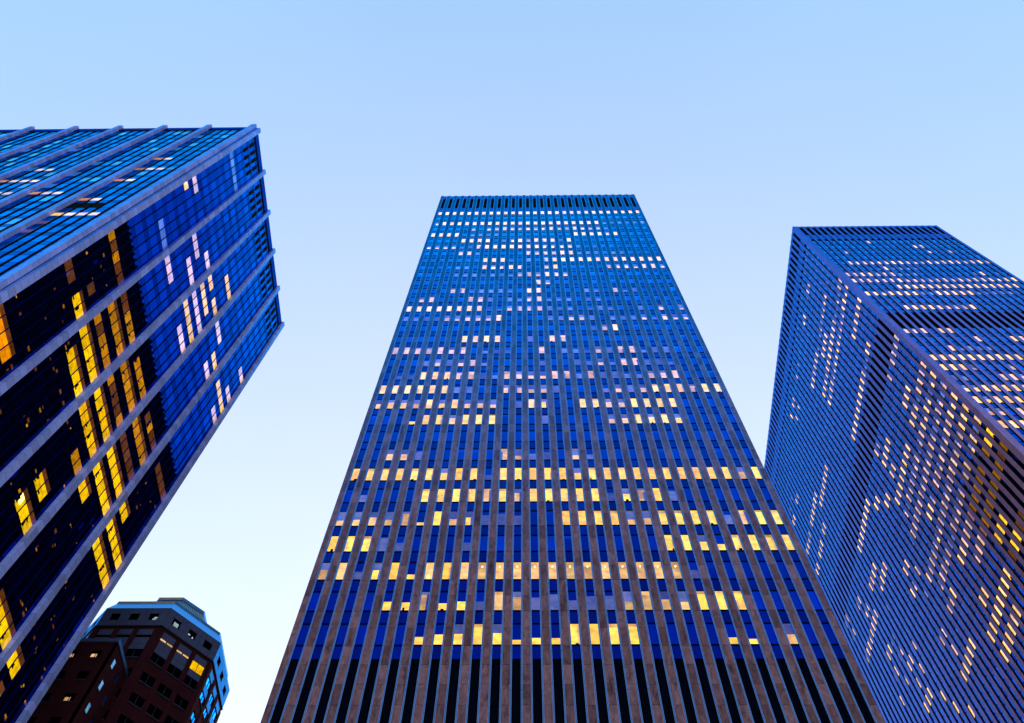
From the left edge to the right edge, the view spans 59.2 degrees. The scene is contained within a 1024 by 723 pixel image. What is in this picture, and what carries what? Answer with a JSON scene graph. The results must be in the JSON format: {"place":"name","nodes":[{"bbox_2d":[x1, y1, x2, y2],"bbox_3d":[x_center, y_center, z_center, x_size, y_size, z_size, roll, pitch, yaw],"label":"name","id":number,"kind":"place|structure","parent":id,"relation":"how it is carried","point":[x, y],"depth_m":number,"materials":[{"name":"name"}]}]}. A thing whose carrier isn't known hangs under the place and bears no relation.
{"place":"outdoors","nodes":[
{"label":"outdoors","id":0,"kind":"place"},
{"bbox_2d":[27,597,229,722],"bbox_3d":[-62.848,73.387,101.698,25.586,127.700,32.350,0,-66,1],"label":"apartment tower","id":1,"kind":"structure","parent":0,"point":[161,660],"depth_m":140.35,"materials":[{"name":"brown brick"}]},
{"bbox_2d":[127,692,144,709],"bbox_3d":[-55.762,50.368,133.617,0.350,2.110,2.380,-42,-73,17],"label":"window","id":2,"kind":"structure","parent":1,"relation":"in","point":[136,701],"depth_m":133.68,"materials":[{"name":"black glass"}]},
{"bbox_2d":[138,672,154,688],"bbox_3d":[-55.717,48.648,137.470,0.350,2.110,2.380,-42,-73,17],"label":"window","id":3,"kind":"structure","parent":1,"relation":"in","point":[145,679],"depth_m":137.56,"materials":[{"name":"black glass"}]},
{"bbox_2d":[145,704,161,721],"bbox_3d":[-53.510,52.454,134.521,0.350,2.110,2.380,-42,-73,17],"label":"window","id":4,"kind":"structure","parent":1,"relation":"in","point":[154,713],"depth_m":134.60,"materials":[{"name":"black glass"}]},
{"bbox_2d":[149,652,164,668],"bbox_3d":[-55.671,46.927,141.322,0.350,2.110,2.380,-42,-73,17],"label":"window","id":5,"kind":"structure","parent":1,"relation":"in","point":[156,660],"depth_m":141.40,"materials":[{"name":"black glass"}]},
{"bbox_2d":[156,683,171,700],"bbox_3d":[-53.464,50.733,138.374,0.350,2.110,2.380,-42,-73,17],"label":"window","id":6,"kind":"structure","parent":1,"relation":"in","point":[163,691],"depth_m":138.47,"materials":[{"name":"black glass"}]},
{"bbox_2d":[166,664,181,680],"bbox_3d":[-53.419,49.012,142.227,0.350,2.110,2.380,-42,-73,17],"label":"window","id":7,"kind":"structure","parent":1,"relation":"in","point":[172,671],"depth_m":142.32,"materials":[{"name":"black glass"}]},
{"bbox_2d":[173,695,188,711],"bbox_3d":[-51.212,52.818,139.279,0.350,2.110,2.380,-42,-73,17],"label":"window","id":8,"kind":"structure","parent":1,"relation":"in","point":[179,702],"depth_m":139.35,"materials":[{"name":"black glass"}]},
{"bbox_2d":[0,124,284,722],"bbox_3d":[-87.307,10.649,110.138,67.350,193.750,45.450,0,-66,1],"label":"office tower","id":9,"kind":"structure","parent":0,"point":[142,324],"depth_m":126.34,"materials":[{"name":"stone"}]},
{"bbox_2d":[0,418,10,439],"bbox_3d":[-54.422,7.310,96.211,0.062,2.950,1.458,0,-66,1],"label":"window","id":10,"kind":"structure","parent":9,"relation":"in","point":[5,427],"depth_m":96.52,"materials":[{"name":"black glass"}]},
{"bbox_2d":[0,328,11,348],"bbox_3d":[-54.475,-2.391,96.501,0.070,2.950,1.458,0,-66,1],"label":"window","id":11,"kind":"structure","parent":9,"relation":"in","point":[6,337],"depth_m":96.81,"materials":[{"name":"orange glass"}]},
{"bbox_2d":[0,612,12,636],"bbox_3d":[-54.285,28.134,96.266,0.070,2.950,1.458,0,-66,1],"label":"window","id":12,"kind":"structure","parent":9,"relation":"in","point":[8,619],"depth_m":96.48,"materials":[{"name":"yellow glass"}]},
{"bbox_2d":[0,521,13,545],"bbox_3d":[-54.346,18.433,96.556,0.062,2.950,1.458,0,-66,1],"label":"window","id":13,"kind":"structure","parent":9,"relation":"in","point":[8,530],"depth_m":96.76,"materials":[{"name":"black glass"}]},
{"bbox_2d":[0,431,14,454],"bbox_3d":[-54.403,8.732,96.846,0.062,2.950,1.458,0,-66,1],"label":"window","id":14,"kind":"structure","parent":9,"relation":"in","point":[8,440],"depth_m":96.88,"materials":[{"name":"black glass"}]},
{"bbox_2d":[0,342,15,363],"bbox_3d":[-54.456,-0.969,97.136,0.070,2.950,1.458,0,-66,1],"label":"window","id":15,"kind":"structure","parent":9,"relation":"in","point":[9,350],"depth_m":97.16,"materials":[{"name":"orange glass"}]},
{"bbox_2d":[0,622,15,650],"bbox_3d":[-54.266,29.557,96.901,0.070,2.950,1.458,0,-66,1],"label":"window","id":16,"kind":"structure","parent":9,"relation":"in","point":[11,631],"depth_m":96.85,"materials":[{"name":"yellow glass"}]},
{"bbox_2d":[0,533,16,558],"bbox_3d":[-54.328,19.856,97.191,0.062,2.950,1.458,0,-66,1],"label":"window","id":17,"kind":"structure","parent":9,"relation":"in","point":[11,542],"depth_m":97.14,"materials":[{"name":"black glass"}]},
{"bbox_2d":[1,443,17,467],"bbox_3d":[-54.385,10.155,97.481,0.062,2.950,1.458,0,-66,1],"label":"window","id":18,"kind":"structure","parent":9,"relation":"in","point":[12,452],"depth_m":97.42,"materials":[{"name":"black glass"}]},
{"bbox_2d":[2,355,18,376],"bbox_3d":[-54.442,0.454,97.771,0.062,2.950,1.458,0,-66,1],"label":"window","id":19,"kind":"structure","parent":9,"relation":"in","point":[12,364],"depth_m":97.73,"materials":[{"name":"black glass"}]},
{"bbox_2d":[8,466,23,486],"bbox_3d":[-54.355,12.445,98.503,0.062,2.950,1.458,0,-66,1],"label":"window","id":20,"kind":"structure","parent":9,"relation":"in","point":[19,472],"depth_m":98.55,"materials":[{"name":"black glass"}]},
{"bbox_2d":[8,378,24,397],"bbox_3d":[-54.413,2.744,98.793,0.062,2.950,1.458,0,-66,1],"label":"window","id":21,"kind":"structure","parent":9,"relation":"in","point":[19,385],"depth_m":98.86,"materials":[{"name":"black glass"}]},
{"bbox_2d":[9,290,24,308],"bbox_3d":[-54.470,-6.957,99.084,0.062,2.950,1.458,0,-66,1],"label":"window","id":22,"kind":"structure","parent":9,"relation":"in","point":[19,297],"depth_m":99.15,"materials":[{"name":"black glass"}]},
{"bbox_2d":[9,652,24,679],"bbox_3d":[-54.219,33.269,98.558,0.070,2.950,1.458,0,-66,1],"label":"window","id":23,"kind":"structure","parent":9,"relation":"in","point":[20,660],"depth_m":98.52,"materials":[{"name":"yellow glass"}]},
{"bbox_2d":[10,476,26,499],"bbox_3d":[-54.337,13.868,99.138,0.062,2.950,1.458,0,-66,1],"label":"window","id":24,"kind":"structure","parent":9,"relation":"in","point":[21,484],"depth_m":99.13,"materials":[{"name":"black glass"}]},
{"bbox_2d":[11,388,27,410],"bbox_3d":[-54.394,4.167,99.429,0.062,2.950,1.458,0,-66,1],"label":"window","id":25,"kind":"structure","parent":9,"relation":"in","point":[20,398],"depth_m":99.42,"materials":[{"name":"black glass"}]},
{"bbox_2d":[12,301,28,321],"bbox_3d":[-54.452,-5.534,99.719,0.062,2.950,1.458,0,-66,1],"label":"window","id":26,"kind":"structure","parent":9,"relation":"in","point":[19,312],"depth_m":99.73,"materials":[{"name":"black glass"}]},
{"bbox_2d":[14,488,29,511],"bbox_3d":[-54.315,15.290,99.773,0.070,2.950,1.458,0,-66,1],"label":"window","id":27,"kind":"structure","parent":9,"relation":"in","point":[24,497],"depth_m":99.88,"materials":[{"name":"yellow glass"}]},
{"bbox_2d":[15,401,30,423],"bbox_3d":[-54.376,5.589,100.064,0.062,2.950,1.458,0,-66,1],"label":"window","id":28,"kind":"structure","parent":9,"relation":"in","point":[23,411],"depth_m":100.00,"materials":[{"name":"black glass"}]},
{"bbox_2d":[16,315,31,335],"bbox_3d":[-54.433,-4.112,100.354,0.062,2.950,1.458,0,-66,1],"label":"window","id":29,"kind":"structure","parent":9,"relation":"in","point":[25,323],"depth_m":100.32,"materials":[{"name":"black glass"}]},
{"bbox_2d":[17,499,32,523],"bbox_3d":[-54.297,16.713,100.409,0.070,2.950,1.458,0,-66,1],"label":"window","id":30,"kind":"structure","parent":9,"relation":"in","point":[26,510],"depth_m":100.47,"materials":[{"name":"yellow glass"}]},
{"bbox_2d":[18,413,33,435],"bbox_3d":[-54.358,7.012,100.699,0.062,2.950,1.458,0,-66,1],"label":"window","id":31,"kind":"structure","parent":9,"relation":"in","point":[28,421],"depth_m":100.69,"materials":[{"name":"black glass"}]},
{"bbox_2d":[19,328,34,347],"bbox_3d":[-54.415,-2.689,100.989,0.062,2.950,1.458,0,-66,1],"label":"window","id":32,"kind":"structure","parent":9,"relation":"in","point":[28,336],"depth_m":100.91,"materials":[{"name":"black glass"}]},
{"bbox_2d":[21,511,35,535],"bbox_3d":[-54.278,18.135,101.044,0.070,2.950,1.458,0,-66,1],"label":"window","id":33,"kind":"structure","parent":9,"relation":"in","point":[28,523],"depth_m":101.06,"materials":[{"name":"yellow glass"}]},
{"bbox_2d":[33,468,47,490],"bbox_3d":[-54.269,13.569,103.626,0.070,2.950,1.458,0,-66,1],"label":"window","id":34,"kind":"structure","parent":9,"relation":"in","point":[42,477],"depth_m":103.63,"materials":[{"name":"yellow glass"}]},
{"bbox_2d":[36,480,50,502],"bbox_3d":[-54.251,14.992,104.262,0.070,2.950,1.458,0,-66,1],"label":"window","id":35,"kind":"structure","parent":9,"relation":"in","point":[42,492],"depth_m":104.24,"materials":[{"name":"yellow glass"}]},
{"bbox_2d":[0,131,239,273],"bbox_3d":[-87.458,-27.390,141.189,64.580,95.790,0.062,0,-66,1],"label":"window","id":36,"kind":"structure","parent":9,"relation":"in","point":[70,220],"depth_m":145.61,"materials":[{"name":"blue glass"}]},
{"bbox_2d":[0,139,275,722],"bbox_3d":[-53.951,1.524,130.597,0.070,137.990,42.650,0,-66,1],"label":"window","id":37,"kind":"structure","parent":9,"relation":"in","point":[57,285],"depth_m":126.94,"materials":[{"name":"blue glass"}]},
{"bbox_2d":[0,0,1023,722],"label":"sky","id":38,"kind":"structure","parent":0,"point":[731,126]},
{"bbox_2d":[260,194,884,722],"bbox_3d":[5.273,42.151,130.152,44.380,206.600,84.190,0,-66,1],"label":"office tower","id":39,"kind":"structure","parent":0,"point":[558,500],"depth_m":86.59,"materials":[{"name":"stone"}]},
{"bbox_2d":[296,623,310,645],"bbox_3d":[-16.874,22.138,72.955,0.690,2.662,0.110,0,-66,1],"label":"window","id":40,"kind":"structure","parent":39,"relation":"in","point":[305,628],"depth_m":72.98,"materials":[{"name":"blue glass"}]},
{"bbox_2d":[307,591,320,611],"bbox_3d":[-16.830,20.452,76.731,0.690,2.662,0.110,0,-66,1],"label":"window","id":41,"kind":"structure","parent":39,"relation":"in","point":[316,594],"depth_m":76.75,"materials":[{"name":"blue glass"}]},
{"bbox_2d":[315,623,329,645],"bbox_3d":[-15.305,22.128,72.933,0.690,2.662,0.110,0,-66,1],"label":"window","id":42,"kind":"structure","parent":39,"relation":"in","point":[325,626],"depth_m":72.97,"materials":[{"name":"blue glass"}]},
{"bbox_2d":[326,591,338,611],"bbox_3d":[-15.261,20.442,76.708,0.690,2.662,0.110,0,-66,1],"label":"window","id":43,"kind":"structure","parent":39,"relation":"in","point":[334,595],"depth_m":76.71,"materials":[{"name":"blue glass"}]},
{"bbox_2d":[335,623,348,645],"bbox_3d":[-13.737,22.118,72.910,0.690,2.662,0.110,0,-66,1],"label":"window","id":44,"kind":"structure","parent":39,"relation":"in","point":[344,626],"depth_m":72.93,"materials":[{"name":"blue glass"}]},
{"bbox_2d":[344,591,356,611],"bbox_3d":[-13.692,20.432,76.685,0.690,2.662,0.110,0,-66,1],"label":"window","id":45,"kind":"structure","parent":39,"relation":"in","point":[352,595],"depth_m":76.68,"materials":[{"name":"blue glass"}]},
{"bbox_2d":[355,623,367,645],"bbox_3d":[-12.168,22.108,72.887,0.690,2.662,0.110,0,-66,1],"label":"window","id":46,"kind":"structure","parent":39,"relation":"in","point":[361,634],"depth_m":72.91,"materials":[{"name":"blue glass"}]},
{"bbox_2d":[363,591,375,611],"bbox_3d":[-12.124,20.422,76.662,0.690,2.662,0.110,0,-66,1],"label":"window","id":47,"kind":"structure","parent":39,"relation":"in","point":[370,595],"depth_m":76.66,"materials":[{"name":"blue glass"}]},
{"bbox_2d":[374,623,386,645],"bbox_3d":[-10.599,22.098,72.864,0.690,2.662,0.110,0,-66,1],"label":"window","id":48,"kind":"structure","parent":39,"relation":"in","point":[381,631],"depth_m":72.88,"materials":[{"name":"blue glass"}]},
{"bbox_2d":[382,591,393,611],"bbox_3d":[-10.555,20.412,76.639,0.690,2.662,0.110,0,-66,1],"label":"window","id":49,"kind":"structure","parent":39,"relation":"in","point":[389,594],"depth_m":76.62,"materials":[{"name":"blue glass"}]},
{"bbox_2d":[394,623,405,645],"bbox_3d":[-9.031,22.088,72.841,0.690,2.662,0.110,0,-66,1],"label":"window","id":50,"kind":"structure","parent":39,"relation":"in","point":[401,627],"depth_m":72.86,"materials":[{"name":"blue glass"}]},
{"bbox_2d":[400,591,411,611],"bbox_3d":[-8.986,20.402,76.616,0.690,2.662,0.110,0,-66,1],"label":"window","id":51,"kind":"structure","parent":39,"relation":"in","point":[407,594],"depth_m":76.60,"materials":[{"name":"blue glass"}]},
{"bbox_2d":[414,623,424,645],"bbox_3d":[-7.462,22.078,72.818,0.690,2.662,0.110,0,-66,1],"label":"window","id":52,"kind":"structure","parent":39,"relation":"in","point":[420,628],"depth_m":72.82,"materials":[{"name":"blue glass"}]},
{"bbox_2d":[419,591,429,611],"bbox_3d":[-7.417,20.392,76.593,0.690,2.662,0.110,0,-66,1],"label":"window","id":53,"kind":"structure","parent":39,"relation":"in","point":[425,594],"depth_m":76.58,"materials":[{"name":"yellow glass"}]},
{"bbox_2d":[433,623,443,645],"bbox_3d":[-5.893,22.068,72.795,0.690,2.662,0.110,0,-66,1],"label":"window","id":54,"kind":"structure","parent":39,"relation":"in","point":[439,630],"depth_m":72.81,"materials":[{"name":"yellow glass"}]},
{"bbox_2d":[438,591,447,610],"bbox_3d":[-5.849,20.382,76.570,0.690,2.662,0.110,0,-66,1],"label":"window","id":55,"kind":"structure","parent":39,"relation":"in","point":[443,594],"depth_m":76.54,"materials":[{"name":"blue glass"}]},
{"bbox_2d":[453,623,463,645],"bbox_3d":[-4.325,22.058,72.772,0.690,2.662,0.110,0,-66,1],"label":"window","id":56,"kind":"structure","parent":39,"relation":"in","point":[458,633],"depth_m":72.77,"materials":[{"name":"yellow glass"}]},
{"bbox_2d":[457,591,465,610],"bbox_3d":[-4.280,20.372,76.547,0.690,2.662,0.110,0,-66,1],"label":"window","id":57,"kind":"structure","parent":39,"relation":"in","point":[461,594],"depth_m":76.52,"materials":[{"name":"blue glass"}]},
{"bbox_2d":[460,561,468,579],"bbox_3d":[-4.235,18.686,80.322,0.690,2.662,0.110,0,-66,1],"label":"window","id":58,"kind":"structure","parent":39,"relation":"in","point":[465,564],"depth_m":80.39,"materials":[{"name":"yellow glass"}]},
{"bbox_2d":[473,623,482,645],"bbox_3d":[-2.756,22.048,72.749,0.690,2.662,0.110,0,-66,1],"label":"window","id":59,"kind":"structure","parent":39,"relation":"in","point":[477,638],"depth_m":72.74,"materials":[{"name":"yellow glass"}]},
{"bbox_2d":[475,591,484,610],"bbox_3d":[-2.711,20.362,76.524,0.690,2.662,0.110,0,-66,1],"label":"window","id":60,"kind":"structure","parent":39,"relation":"in","point":[480,594],"depth_m":76.49,"materials":[{"name":"blue glass"}]},
{"bbox_2d":[478,561,485,579],"bbox_3d":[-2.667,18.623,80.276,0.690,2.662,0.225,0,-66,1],"label":"window","id":61,"kind":"structure","parent":39,"relation":"in","point":[482,564],"depth_m":80.35,"materials":[{"name":"yellow glass"}]},
{"bbox_2d":[493,623,501,645],"bbox_3d":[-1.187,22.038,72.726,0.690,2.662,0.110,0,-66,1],"label":"window","id":62,"kind":"structure","parent":39,"relation":"in","point":[497,627],"depth_m":72.82,"materials":[{"name":"yellow glass"}]},
{"bbox_2d":[494,591,502,610],"bbox_3d":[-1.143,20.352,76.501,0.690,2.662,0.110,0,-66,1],"label":"window","id":63,"kind":"structure","parent":39,"relation":"in","point":[498,601],"depth_m":76.47,"materials":[{"name":"yellow glass"}]},
{"bbox_2d":[495,561,503,579],"bbox_3d":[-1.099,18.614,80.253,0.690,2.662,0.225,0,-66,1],"label":"window","id":64,"kind":"structure","parent":39,"relation":"in","point":[499,564],"depth_m":80.33,"materials":[{"name":"yellow glass"}]},
{"bbox_2d":[512,623,520,645],"bbox_3d":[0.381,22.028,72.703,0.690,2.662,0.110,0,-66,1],"label":"window","id":65,"kind":"structure","parent":39,"relation":"in","point":[516,633],"depth_m":72.68,"materials":[{"name":"blue glass"}]},
{"bbox_2d":[513,591,520,610],"bbox_3d":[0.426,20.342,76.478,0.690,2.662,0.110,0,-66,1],"label":"window","id":66,"kind":"structure","parent":39,"relation":"in","point":[516,594],"depth_m":76.49,"materials":[{"name":"yellow glass"}]},
{"bbox_2d":[513,561,520,579],"bbox_3d":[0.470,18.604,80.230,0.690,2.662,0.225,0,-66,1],"label":"window","id":67,"kind":"structure","parent":39,"relation":"in","point":[517,564],"depth_m":80.29,"materials":[{"name":"yellow glass"}]},
{"bbox_2d":[531,561,538,579],"bbox_3d":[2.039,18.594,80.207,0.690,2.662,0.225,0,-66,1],"label":"window","id":68,"kind":"structure","parent":39,"relation":"in","point":[534,564],"depth_m":80.27,"materials":[{"name":"yellow glass"}]},
{"bbox_2d":[531,591,539,610],"bbox_3d":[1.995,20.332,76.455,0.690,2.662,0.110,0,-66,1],"label":"window","id":69,"kind":"structure","parent":39,"relation":"in","point":[535,601],"depth_m":76.41,"materials":[{"name":"blue glass"}]},
{"bbox_2d":[532,623,540,645],"bbox_3d":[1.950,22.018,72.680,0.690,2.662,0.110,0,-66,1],"label":"window","id":70,"kind":"structure","parent":39,"relation":"in","point":[536,639],"depth_m":72.56,"materials":[{"name":"blue glass"}]},
{"bbox_2d":[548,561,556,579],"bbox_3d":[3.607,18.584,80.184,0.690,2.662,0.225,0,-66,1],"label":"window","id":71,"kind":"structure","parent":39,"relation":"in","point":[551,564],"depth_m":80.25,"materials":[{"name":"yellow glass"}]},
{"bbox_2d":[550,590,558,610],"bbox_3d":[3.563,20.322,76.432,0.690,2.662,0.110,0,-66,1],"label":"window","id":72,"kind":"structure","parent":39,"relation":"in","point":[553,593],"depth_m":76.49,"materials":[{"name":"blue glass"}]},
{"bbox_2d":[551,623,560,645],"bbox_3d":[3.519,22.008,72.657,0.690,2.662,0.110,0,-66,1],"label":"window","id":73,"kind":"structure","parent":39,"relation":"in","point":[555,629],"depth_m":72.65,"materials":[{"name":"blue glass"}]},
{"bbox_2d":[327,210,794,551],"bbox_3d":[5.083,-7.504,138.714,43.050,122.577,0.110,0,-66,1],"label":"window","id":74,"kind":"structure","parent":39,"relation":"in","point":[532,451],"depth_m":110.02,"materials":[{"name":"blue glass"}]},
{"bbox_2d":[566,561,574,579],"bbox_3d":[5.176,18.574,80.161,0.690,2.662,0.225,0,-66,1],"label":"window","id":75,"kind":"structure","parent":39,"relation":"in","point":[569,564],"depth_m":80.22,"materials":[{"name":"yellow glass"}]},
{"bbox_2d":[568,590,576,610],"bbox_3d":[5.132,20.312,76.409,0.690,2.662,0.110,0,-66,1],"label":"window","id":76,"kind":"structure","parent":39,"relation":"in","point":[572,600],"depth_m":76.47,"materials":[{"name":"blue glass"}]},
{"bbox_2d":[570,623,579,645],"bbox_3d":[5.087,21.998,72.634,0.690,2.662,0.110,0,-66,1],"label":"window","id":77,"kind":"structure","parent":39,"relation":"in","point":[575,638],"depth_m":72.61,"materials":[{"name":"yellow glass"}]},
{"bbox_2d":[583,561,592,579],"bbox_3d":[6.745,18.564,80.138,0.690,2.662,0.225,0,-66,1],"label":"window","id":78,"kind":"structure","parent":39,"relation":"in","point":[587,564],"depth_m":80.18,"materials":[{"name":"yellow glass"}]},
{"bbox_2d":[586,590,595,610],"bbox_3d":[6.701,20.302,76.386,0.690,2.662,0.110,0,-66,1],"label":"window","id":79,"kind":"structure","parent":39,"relation":"in","point":[590,593],"depth_m":76.43,"materials":[{"name":"blue glass"}]},
{"bbox_2d":[589,623,599,645],"bbox_3d":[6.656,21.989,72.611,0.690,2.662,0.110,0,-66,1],"label":"window","id":80,"kind":"structure","parent":39,"relation":"in","point":[594,632],"depth_m":72.59,"materials":[{"name":"yellow glass"}]},
{"bbox_2d":[601,561,610,579],"bbox_3d":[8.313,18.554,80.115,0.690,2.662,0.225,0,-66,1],"label":"window","id":81,"kind":"structure","parent":39,"relation":"in","point":[604,564],"depth_m":80.16,"materials":[{"name":"yellow glass"}]},
{"bbox_2d":[604,590,614,610],"bbox_3d":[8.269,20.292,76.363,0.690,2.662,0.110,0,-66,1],"label":"window","id":82,"kind":"structure","parent":39,"relation":"in","point":[608,593],"depth_m":76.41,"materials":[{"name":"blue glass"}]},
{"bbox_2d":[609,623,619,645],"bbox_3d":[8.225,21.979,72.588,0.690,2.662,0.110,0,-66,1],"label":"window","id":83,"kind":"structure","parent":39,"relation":"in","point":[613,629],"depth_m":72.56,"materials":[{"name":"yellow glass"}]},
{"bbox_2d":[618,561,628,579],"bbox_3d":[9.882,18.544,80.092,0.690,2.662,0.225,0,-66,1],"label":"window","id":84,"kind":"structure","parent":39,"relation":"in","point":[622,564],"depth_m":80.14,"materials":[{"name":"yellow glass"}]},
{"bbox_2d":[623,590,633,610],"bbox_3d":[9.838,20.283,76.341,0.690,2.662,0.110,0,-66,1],"label":"window","id":85,"kind":"structure","parent":39,"relation":"in","point":[626,593],"depth_m":76.37,"materials":[{"name":"blue glass"}]},
{"bbox_2d":[628,623,639,645],"bbox_3d":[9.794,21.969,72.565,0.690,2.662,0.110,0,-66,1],"label":"window","id":86,"kind":"structure","parent":39,"relation":"in","point":[634,639],"depth_m":72.52,"materials":[{"name":"yellow glass"}]},
{"bbox_2d":[635,561,646,579],"bbox_3d":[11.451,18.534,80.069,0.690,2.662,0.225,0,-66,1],"label":"window","id":87,"kind":"structure","parent":39,"relation":"in","point":[639,564],"depth_m":80.10,"materials":[{"name":"yellow glass"}]},
{"bbox_2d":[641,590,652,610],"bbox_3d":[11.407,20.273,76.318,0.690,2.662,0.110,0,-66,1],"label":"window","id":88,"kind":"structure","parent":39,"relation":"in","point":[645,593],"depth_m":76.36,"materials":[{"name":"yellow glass"}]},
{"bbox_2d":[647,623,659,644],"bbox_3d":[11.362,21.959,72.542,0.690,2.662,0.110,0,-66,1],"label":"window","id":89,"kind":"structure","parent":39,"relation":"in","point":[652,630],"depth_m":72.50,"materials":[{"name":"blue glass"}]},
{"bbox_2d":[653,561,663,579],"bbox_3d":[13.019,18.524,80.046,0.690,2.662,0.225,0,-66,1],"label":"window","id":90,"kind":"structure","parent":39,"relation":"in","point":[657,565],"depth_m":80.06,"materials":[{"name":"yellow glass"}]},
{"bbox_2d":[659,590,671,610],"bbox_3d":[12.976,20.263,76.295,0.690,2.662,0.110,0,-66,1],"label":"window","id":91,"kind":"structure","parent":39,"relation":"in","point":[663,593],"depth_m":76.32,"materials":[{"name":"beige glass"}]},
{"bbox_2d":[666,622,678,644],"bbox_3d":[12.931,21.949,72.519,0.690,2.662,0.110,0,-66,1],"label":"window","id":92,"kind":"structure","parent":39,"relation":"in","point":[671,628],"depth_m":72.58,"materials":[{"name":"blue glass"}]},
{"bbox_2d":[670,561,681,579],"bbox_3d":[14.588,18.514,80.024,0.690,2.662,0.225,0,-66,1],"label":"window","id":93,"kind":"structure","parent":39,"relation":"in","point":[675,567],"depth_m":80.04,"materials":[{"name":"yellow glass"}]},
{"bbox_2d":[678,590,690,610],"bbox_3d":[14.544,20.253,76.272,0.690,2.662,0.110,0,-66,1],"label":"window","id":94,"kind":"structure","parent":39,"relation":"in","point":[682,594],"depth_m":76.28,"materials":[{"name":"blue glass"}]},
{"bbox_2d":[685,622,698,644],"bbox_3d":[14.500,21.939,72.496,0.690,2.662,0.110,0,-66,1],"label":"window","id":95,"kind":"structure","parent":39,"relation":"in","point":[692,634],"depth_m":72.56,"materials":[{"name":"blue glass"}]},
{"bbox_2d":[696,590,708,610],"bbox_3d":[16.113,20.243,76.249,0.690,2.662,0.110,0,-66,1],"label":"window","id":96,"kind":"structure","parent":39,"relation":"in","point":[700,593],"depth_m":76.26,"materials":[{"name":"yellow glass"}]},
{"bbox_2d":[705,622,718,644],"bbox_3d":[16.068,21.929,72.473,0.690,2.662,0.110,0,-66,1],"label":"window","id":97,"kind":"structure","parent":39,"relation":"in","point":[711,632],"depth_m":72.53,"materials":[{"name":"blue glass"}]},
{"bbox_2d":[714,590,727,610],"bbox_3d":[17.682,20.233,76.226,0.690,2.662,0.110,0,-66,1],"label":"window","id":98,"kind":"structure","parent":39,"relation":"in","point":[719,595],"depth_m":76.24,"materials":[{"name":"yellow glass"}]},
{"bbox_2d":[724,622,738,644],"bbox_3d":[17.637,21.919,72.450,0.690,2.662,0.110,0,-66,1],"label":"window","id":99,"kind":"structure","parent":39,"relation":"in","point":[733,640],"depth_m":72.50,"materials":[{"name":"blue glass"}]},
{"bbox_2d":[733,590,746,610],"bbox_3d":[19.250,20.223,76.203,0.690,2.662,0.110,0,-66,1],"label":"window","id":100,"kind":"structure","parent":39,"relation":"in","point":[739,599],"depth_m":76.21,"materials":[{"name":"yellow glass"}]},
{"bbox_2d":[743,622,758,644],"bbox_3d":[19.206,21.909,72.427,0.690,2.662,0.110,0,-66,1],"label":"window","id":101,"kind":"structure","parent":39,"relation":"in","point":[748,625],"depth_m":72.47,"materials":[{"name":"blue glass"}]},
{"bbox_2d":[751,590,765,610],"bbox_3d":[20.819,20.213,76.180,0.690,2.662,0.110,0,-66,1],"label":"window","id":102,"kind":"structure","parent":39,"relation":"in","point":[759,603],"depth_m":76.17,"materials":[{"name":"blue glass"}]},
{"bbox_2d":[763,622,778,644],"bbox_3d":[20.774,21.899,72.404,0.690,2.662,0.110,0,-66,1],"label":"window","id":103,"kind":"structure","parent":39,"relation":"in","point":[767,625],"depth_m":72.45,"materials":[{"name":"blue glass"}]},
{"bbox_2d":[769,590,784,610],"bbox_3d":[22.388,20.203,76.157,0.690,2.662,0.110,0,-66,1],"label":"window","id":104,"kind":"structure","parent":39,"relation":"in","point":[774,594],"depth_m":76.15,"materials":[{"name":"blue glass"}]},
{"bbox_2d":[782,622,798,644],"bbox_3d":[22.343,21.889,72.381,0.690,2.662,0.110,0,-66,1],"label":"window","id":105,"kind":"structure","parent":39,"relation":"in","point":[787,626],"depth_m":72.42,"materials":[{"name":"clear glass"}]},
{"bbox_2d":[788,590,803,610],"bbox_3d":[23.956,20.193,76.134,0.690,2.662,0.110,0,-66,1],"label":"window","id":106,"kind":"structure","parent":39,"relation":"in","point":[795,600],"depth_m":76.11,"materials":[{"name":"blue glass"}]},
{"bbox_2d":[801,622,818,644],"bbox_3d":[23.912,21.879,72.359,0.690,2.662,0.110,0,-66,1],"label":"window","id":107,"kind":"structure","parent":39,"relation":"in","point":[808,630],"depth_m":72.40,"materials":[{"name":"blue glass"}]},
{"bbox_2d":[806,590,822,610],"bbox_3d":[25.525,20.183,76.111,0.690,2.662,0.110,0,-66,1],"label":"window","id":108,"kind":"structure","parent":39,"relation":"in","point":[816,605],"depth_m":76.10,"materials":[{"name":"blue glass"}]},
{"bbox_2d":[821,622,838,644],"bbox_3d":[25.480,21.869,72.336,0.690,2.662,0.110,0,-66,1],"label":"window","id":109,"kind":"structure","parent":39,"relation":"in","point":[825,625],"depth_m":72.36,"materials":[{"name":"blue glass"}]},
{"bbox_2d":[764,225,1023,722],"bbox_3d":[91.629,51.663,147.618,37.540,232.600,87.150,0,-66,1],"label":"office tower","id":110,"kind":"structure","parent":0,"point":[894,463],"depth_m":174.44,"materials":[{"name":"stone"}]},
{"bbox_2d":[775,245,1023,722],"bbox_3d":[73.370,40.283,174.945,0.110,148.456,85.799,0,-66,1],"label":"window","id":111,"kind":"structure","parent":110,"relation":"in","point":[807,247],"depth_m":165.40,"materials":[{"name":"blue glass"}]},
{"bbox_2d":[813,240,1023,441],"bbox_3d":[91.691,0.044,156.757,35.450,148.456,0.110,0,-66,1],"label":"window","id":112,"kind":"structure","parent":110,"relation":"in","point":[1014,435],"depth_m":189.54,"materials":[{"name":"blue glass"}]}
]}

